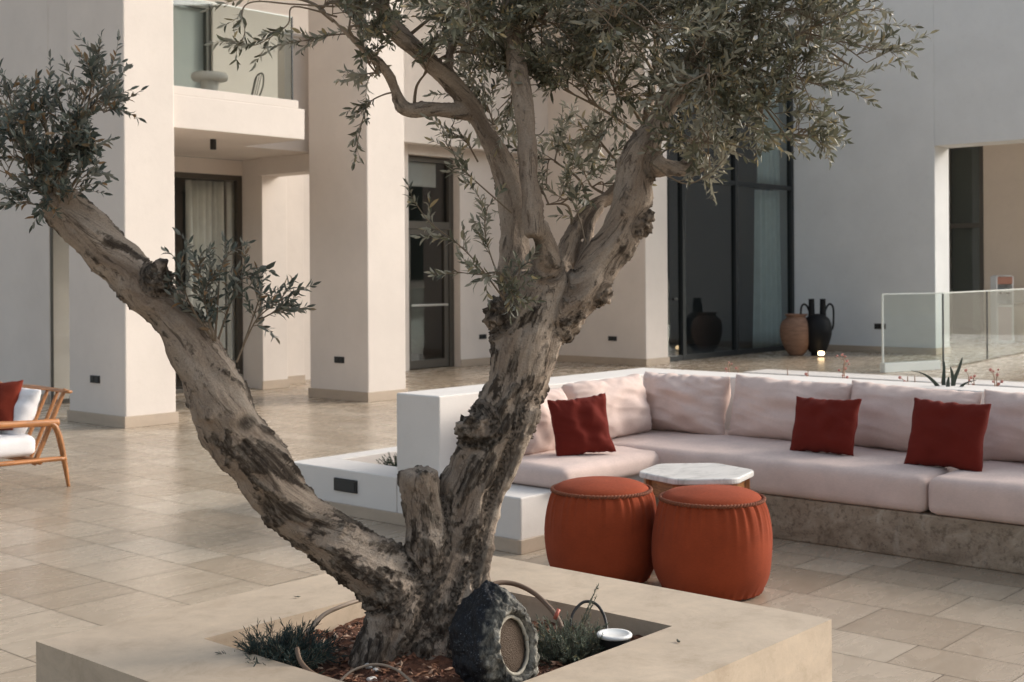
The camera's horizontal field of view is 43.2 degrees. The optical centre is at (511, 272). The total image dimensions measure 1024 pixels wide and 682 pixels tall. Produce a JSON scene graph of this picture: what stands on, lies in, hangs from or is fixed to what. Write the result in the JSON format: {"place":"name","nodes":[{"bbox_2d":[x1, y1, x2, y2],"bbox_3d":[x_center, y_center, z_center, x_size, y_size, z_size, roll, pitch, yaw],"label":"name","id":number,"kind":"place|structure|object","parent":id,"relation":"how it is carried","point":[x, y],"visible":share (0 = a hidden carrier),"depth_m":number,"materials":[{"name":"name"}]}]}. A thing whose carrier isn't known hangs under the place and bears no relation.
{"place":"outdoors","nodes":[
{"label":"outdoors","id":0,"kind":"place"},
{"bbox_2d":[0,334,1023,681],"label":"paving","id":1,"kind":"structure","parent":0,"point":[914,594],"depth_m":6.94,"materials":[{"name":"beige tile"}]},
{"bbox_2d":[0,382,71,486],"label":"lounge chair","id":2,"kind":"object","parent":1,"relation":"on","point":[50,423],"visible":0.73,"depth_m":9.12,"materials":[{"name":"brown wood"}]},
{"bbox_2d":[0,433,34,458],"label":"seat cushion","id":3,"kind":"object","parent":2,"relation":"on","point":[11,446],"visible":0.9,"depth_m":8.91,"materials":[{"name":"white fabric"}]},
{"bbox_2d":[0,380,22,430],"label":"throw pillow","id":4,"kind":"object","parent":3,"relation":"on","point":[9,393],"visible":0.88,"depth_m":9.07,"materials":[{"name":"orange fabric"}]},
{"bbox_2d":[0,388,40,434],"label":"back cushion","id":5,"kind":"object","parent":3,"relation":"on","point":[26,405],"visible":0.52,"depth_m":9.06,"materials":[{"name":"white fabric"}]},
{"bbox_2d":[0,0,669,428],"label":"house","id":6,"kind":"structure","parent":1,"relation":"on","point":[382,318],"depth_m":15.51,"materials":[{"name":"white paint"}]},
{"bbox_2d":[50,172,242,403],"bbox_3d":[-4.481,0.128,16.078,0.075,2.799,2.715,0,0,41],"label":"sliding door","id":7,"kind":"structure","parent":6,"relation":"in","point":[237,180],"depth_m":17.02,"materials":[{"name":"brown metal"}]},
{"bbox_2d":[173,0,210,88],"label":"window","id":8,"kind":"structure","parent":6,"relation":"in","point":[187,22],"depth_m":16.59,"materials":[{"name":"grey glass"}]},
{"bbox_2d":[185,180,225,347],"bbox_3d":[-3.990,0.135,16.846,0.130,2.660,0.578,0,0,41],"label":"curtain","id":9,"kind":"object","parent":6,"relation":"hanging from","point":[204,213],"visible":0.5,"depth_m":16.85,"materials":[{"name":"white fabric"}]},
{"bbox_2d":[191,71,227,90],"bbox_3d":[-3.705,-2.132,15.839,0.446,0.630,0.446,0,0,41],"label":"pedestal table","id":10,"kind":"object","parent":6,"relation":"on","point":[209,80],"visible":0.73,"depth_m":15.72,"materials":[{"name":"paint"}]},
{"bbox_2d":[227,182,234,359],"bbox_3d":[-3.688,0.133,17.147,0.050,2.660,0.208,0,0,41],"label":"curtain","id":11,"kind":"object","parent":6,"relation":"hanging from","point":[231,317],"visible":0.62,"depth_m":17.09,"materials":[{"name":"white fabric"}]},
{"bbox_2d":[251,73,263,95],"bbox_3d":[-3.360,-2.174,16.221,0.441,0.707,0.368,0,0,-34],"label":"chair","id":12,"kind":"object","parent":6,"relation":"on","point":[254,84],"visible":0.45,"depth_m":16.31,"materials":[{"name":"grey metal"}]},
{"bbox_2d":[408,156,453,368],"bbox_3d":[-1.338,-0.152,20.328,0.160,3.319,1.138,0,0,41],"label":"door","id":13,"kind":"structure","parent":6,"relation":"in","point":[423,174],"depth_m":20.60,"materials":[{"name":"brown metal"}]},
{"bbox_2d":[294,446,405,525],"bbox_3d":[0.249,1.358,9.311,1.388,0.280,3.658,0,0,41],"label":"planter box","id":14,"kind":"object","parent":1,"relation":"on","point":[362,484],"visible":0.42,"depth_m":8.02,"materials":[{"name":"paint"}]},
{"bbox_2d":[376,453,396,466],"bbox_3d":[-0.667,1.257,8.334,0.478,0.259,0.504,0,0,41],"label":"shrub","id":15,"kind":"object","parent":14,"relation":"in","point":[388,459],"visible":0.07,"depth_m":8.34,"materials":[{"name":"green plant"}]},
{"bbox_2d":[36,556,831,681],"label":"tree planter","id":16,"kind":"object","parent":1,"relation":"on","point":[722,640],"visible":0.47,"depth_m":3.78,"materials":[{"name":"concrete"}]},
{"bbox_2d":[241,616,642,681],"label":"bark mulch","id":17,"kind":"object","parent":16,"relation":"in","point":[423,677],"visible":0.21,"depth_m":3.62,"materials":[{"name":"brown wood"}]},
{"bbox_2d":[215,615,347,673],"bbox_3d":[-0.651,1.050,3.617,0.342,0.162,0.361,0,0,21],"label":"lavender bush","id":18,"kind":"object","parent":17,"relation":"on","point":[282,646],"visible":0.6,"depth_m":3.60,"materials":[{"name":"green plant"}]},
{"bbox_2d":[295,647,317,673],"bbox_3d":[-0.518,1.062,3.441,0.183,0.099,0.035,0,0,35],"label":"drip pipe","id":19,"kind":"object","parent":17,"relation":"on","point":[303,665],"visible":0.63,"depth_m":3.46,"materials":[{"name":"brown plastic"}]},
{"bbox_2d":[305,599,358,634],"bbox_3d":[-0.507,1.016,3.848,0.037,0.055,0.308,0,0,38],"label":"drip pipe","id":20,"kind":"object","parent":17,"relation":"on","point":[329,611],"visible":0.63,"depth_m":3.82,"materials":[{"name":"brown"}]},
{"bbox_2d":[340,663,411,681],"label":"drip pipe","id":21,"kind":"object","parent":17,"relation":"on","point":[376,664],"visible":0.98,"depth_m":3.46,"materials":[{"name":"brown"}]},
{"bbox_2d":[0,0,938,671],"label":"olive tree","id":22,"kind":"object","parent":17,"relation":"on","point":[422,582],"visible":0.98,"depth_m":3.69,"materials":[{"name":"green plant"}]},
{"bbox_2d":[448,580,539,681],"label":"rock speaker","id":23,"kind":"object","parent":17,"relation":"on","point":[493,636],"visible":0.99,"depth_m":3.38,"materials":[{"name":"grey stone"}]},
{"bbox_2d":[494,580,563,634],"bbox_3d":[0.060,1.046,3.980,0.324,0.159,0.136,0,0,30],"label":"drip pipe","id":24,"kind":"object","parent":17,"relation":"on","point":[544,602],"visible":0.69,"depth_m":4.04,"materials":[{"name":"brown"}]},
{"bbox_2d":[532,583,609,668],"bbox_3d":[0.165,1.040,3.761,0.300,0.255,0.372,0,0,41],"label":"rosemary bush","id":25,"kind":"object","parent":17,"relation":"on","point":[559,644],"visible":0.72,"depth_m":3.73,"materials":[{"name":"green plant"}]},
{"bbox_2d":[553,608,559,619],"bbox_3d":[0.133,1.016,3.845,0.026,0.034,0.012,0,0,-37],"label":"plant label","id":26,"kind":"object","parent":25,"relation":"attached to","point":[557,612],"visible":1,"depth_m":3.84,"materials":[{"name":"brown plastic"}]},
{"bbox_2d":[569,600,607,628],"bbox_3d":[0.252,1.052,3.847,0.153,0.126,0.092,0,0,41],"label":"cable","id":27,"kind":"object","parent":17,"relation":"on","point":[597,605],"visible":0.73,"depth_m":3.88,"materials":[{"name":"black plastic"}]},
{"bbox_2d":[597,628,631,651],"bbox_3d":[0.295,1.077,3.720,0.103,0.080,0.103,0,0,41],"label":"garden uplight","id":28,"kind":"object","parent":17,"relation":"on","point":[613,638],"visible":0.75,"depth_m":3.69,"materials":[{"name":"white plastic"}]},
{"bbox_2d":[544,476,656,582],"bbox_3d":[0.437,1.251,6.324,0.562,0.488,0.560,0,0,41],"label":"pouf","id":29,"kind":"object","parent":1,"relation":"on","point":[599,525],"visible":0.91,"depth_m":6.10,"materials":[{"name":"orange fabric"}]},
{"bbox_2d":[639,463,753,496],"bbox_3d":[0.964,1.263,6.734,0.582,0.462,0.585,0,0,41],"label":"side table","id":30,"kind":"object","parent":1,"relation":"on","point":[659,478],"visible":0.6,"depth_m":6.64,"materials":[{"name":"white stone"}]},
{"bbox_2d":[397,368,1023,574],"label":"built in bench","id":31,"kind":"object","parent":1,"relation":"on","point":[426,424],"visible":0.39,"depth_m":7.01,"materials":[{"name":"paint"}]},
{"bbox_2d":[512,445,659,487],"bbox_3d":[0.314,1.127,7.672,0.795,0.143,0.983,0,0,41],"label":"seat cushion","id":32,"kind":"object","parent":31,"relation":"on","point":[547,469],"visible":0.62,"depth_m":7.33,"materials":[{"name":"fabric"}]},
{"bbox_2d":[524,387,567,454],"bbox_3d":[0.123,0.894,7.705,0.274,0.404,0.615,0,0,41],"label":"back cushion","id":33,"kind":"object","parent":32,"relation":"on","point":[543,440],"visible":0.28,"depth_m":7.61,"materials":[{"name":"fabric"}]},
{"bbox_2d":[547,393,615,455],"bbox_3d":[0.407,0.895,7.557,0.383,0.368,0.187,0,0,-17],"label":"throw pillow","id":34,"kind":"object","parent":32,"relation":"on","point":[580,426],"visible":1,"depth_m":7.50,"materials":[{"name":"red fabric"}]},
{"bbox_2d":[561,374,651,438],"bbox_3d":[0.605,0.871,8.267,0.309,0.405,0.791,0,0,41],"label":"back cushion","id":35,"kind":"object","parent":32,"relation":"on","point":[628,408],"visible":0.65,"depth_m":8.20,"materials":[{"name":"fabric"}]},
{"bbox_2d":[611,429,985,512],"bbox_3d":[1.572,1.142,7.862,2.440,0.218,1.124,0,0,41],"label":"seat cushion","id":36,"kind":"object","parent":31,"relation":"on","point":[877,477],"visible":0.48,"depth_m":7.18,"materials":[{"name":"fabric"}]},
{"bbox_2d":[643,371,730,434],"bbox_3d":[1.131,0.864,8.528,0.681,0.396,0.347,0,0,41],"label":"back cushion","id":37,"kind":"object","parent":36,"relation":"on","point":[697,404],"visible":0.88,"depth_m":8.36,"materials":[{"name":"fabric"}]},
{"bbox_2d":[728,374,852,440],"bbox_3d":[1.727,0.861,8.053,0.849,0.410,0.319,0,0,41],"label":"back cushion","id":38,"kind":"object","parent":36,"relation":"on","point":[763,407],"visible":0.73,"depth_m":7.99,"materials":[{"name":"fabric"}]},
{"bbox_2d":[790,396,861,455],"bbox_3d":[1.804,0.883,7.458,0.415,0.326,0.195,0,0,41],"label":"throw pillow","id":39,"kind":"object","parent":36,"relation":"on","point":[826,426],"visible":1,"depth_m":7.39,"materials":[{"name":"red fabric"}]},
{"bbox_2d":[850,380,981,451],"bbox_3d":[2.325,0.857,7.538,0.829,0.414,0.317,0,0,41],"label":"back cushion","id":40,"kind":"object","parent":36,"relation":"on","point":[885,417],"visible":0.56,"depth_m":7.49,"materials":[{"name":"fabric"}]},
{"bbox_2d":[928,460,1023,524],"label":"seat cushion","id":41,"kind":"object","parent":31,"relation":"on","point":[993,491],"visible":0.94,"depth_m":6.50,"materials":[{"name":"fabric"}]},
{"bbox_2d":[904,397,990,471],"bbox_3d":[2.335,0.871,6.939,0.440,0.368,0.191,0,0,41],"label":"throw pillow","id":42,"kind":"object","parent":41,"relation":"on","point":[948,434],"visible":1,"depth_m":6.88,"materials":[{"name":"red fabric"}]},
{"bbox_2d":[983,389,1023,462],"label":"back cushion","id":43,"kind":"object","parent":41,"relation":"on","point":[1004,438],"visible":0.88,"depth_m":7.08,"materials":[{"name":"fabric"}]},
{"bbox_2d":[651,484,772,600],"bbox_3d":[0.935,1.247,6.056,0.564,0.489,0.556,0,0,41],"label":"pouf","id":44,"kind":"object","parent":1,"relation":"on","point":[713,540],"visible":0.99,"depth_m":5.84,"materials":[{"name":"orange fabric"}]},
{"bbox_2d":[780,314,808,355],"bbox_3d":[5.038,1.101,22.891,0.580,0.735,0.580,0,0,41],"label":"vase","id":45,"kind":"object","parent":1,"relation":"on","point":[794,337],"visible":0.96,"depth_m":22.69,"materials":[{"name":"ceramic"}]},
{"bbox_2d":[800,299,834,355],"bbox_3d":[5.390,0.965,22.809,0.505,1.002,0.505,0,0,41],"label":"vase","id":46,"kind":"object","parent":1,"relation":"on","point":[820,327],"visible":0.94,"depth_m":22.65,"materials":[{"name":"black ceramic"}]},
{"bbox_2d":[818,351,824,356],"bbox_3d":[5.369,1.415,22.431,0.120,0.099,0.120,0,0,41],"label":"floor lantern","id":47,"kind":"object","parent":1,"relation":"on","point":[820,353],"visible":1,"depth_m":22.39,"materials":[{"name":"white plastic"}]},
{"bbox_2d":[667,0,1023,361],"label":"house","id":48,"kind":"structure","parent":1,"relation":"on","point":[918,187],"depth_m":23.73,"materials":[{"name":"paint"}]},
{"bbox_2d":[753,190,781,347],"bbox_3d":[4.841,-0.071,24.419,0.142,2.960,0.955,0,0,41],"label":"curtain","id":49,"kind":"object","parent":48,"relation":"hanging from","point":[767,315],"visible":0.94,"depth_m":24.38,"materials":[{"name":"white fabric"}]},
{"bbox_2d":[756,75,779,184],"bbox_3d":[4.823,-2.666,24.417,0.119,2.030,0.875,0,0,41],"label":"curtain","id":50,"kind":"object","parent":48,"relation":"hanging from","point":[768,169],"visible":0.34,"depth_m":24.47,"materials":[{"name":"white fabric"}]},
{"bbox_2d":[949,146,983,339],"bbox_3d":[9.251,-1.054,28.254,2.170,4.989,0.140,0,0,41],"label":"window","id":51,"kind":"structure","parent":48,"relation":"in","point":[966,215],"depth_m":27.84,"materials":[{"name":"black glass"}]},
{"bbox_2d":[743,369,1023,387],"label":"kerb","id":52,"kind":"structure","parent":1,"relation":"on","point":[888,377],"depth_m":14.46,"materials":[{"name":"paint"}]},
{"bbox_2d":[880,288,1023,372],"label":"glass balustrade","id":53,"kind":"object","parent":1,"relation":"on","point":[910,366],"visible":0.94,"depth_m":19.23,"materials":[{"name":"grey"}]},
{"bbox_2d":[990,275,1013,342],"bbox_3d":[10.010,0.746,26.361,0.360,1.380,0.360,0,0,0],"label":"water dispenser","id":54,"kind":"object","parent":1,"relation":"on","point":[1002,316],"visible":0.93,"depth_m":26.22,"materials":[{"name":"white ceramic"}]},
{"bbox_2d":[1014,303,1023,341],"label":"vase","id":55,"kind":"object","parent":1,"relation":"on","point":[1018,322],"visible":0.46,"depth_m":26.41,"materials":[{"name":"beige ceramic"}]},
{"bbox_3d":[4.364,1.322,7.350,8.110,0.300,0.997,0,0,41],"label":"planter box","id":56,"kind":"object","parent":1,"relation":"on","visible":0},
{"bbox_2d":[787,353,849,378],"bbox_3d":[2.135,0.893,8.995,0.436,0.676,0.235,0,0,41],"label":"dry plant","id":57,"kind":"object","parent":56,"relation":"in","point":[844,367],"visible":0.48,"depth_m":8.93,"materials":[{"name":"brown plant"}]},
{"bbox_2d":[898,375,941,382],"bbox_3d":[2.712,0.939,8.501,0.333,0.580,0.086,0,0,3],"label":"dry plant","id":58,"kind":"object","parent":56,"relation":"in","point":[899,377],"visible":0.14,"depth_m":8.51,"materials":[{"name":"pink plant"}]},
{"bbox_2d":[911,357,975,386],"bbox_3d":[2.624,0.660,7.937,0.397,0.270,0.173,0,0,0],"label":"strap leaf plant","id":59,"kind":"object","parent":56,"relation":"in","point":[947,382],"visible":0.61,"depth_m":7.95,"materials":[{"name":"green plant"}]},
{"bbox_2d":[964,368,1002,386],"bbox_3d":[3.167,0.912,8.089,0.686,0.626,0.261,0,0,41],"label":"dry plant","id":60,"kind":"object","parent":56,"relation":"in","point":[990,370],"visible":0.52,"depth_m":8.25,"materials":[{"name":"pink plant"}]}
]}

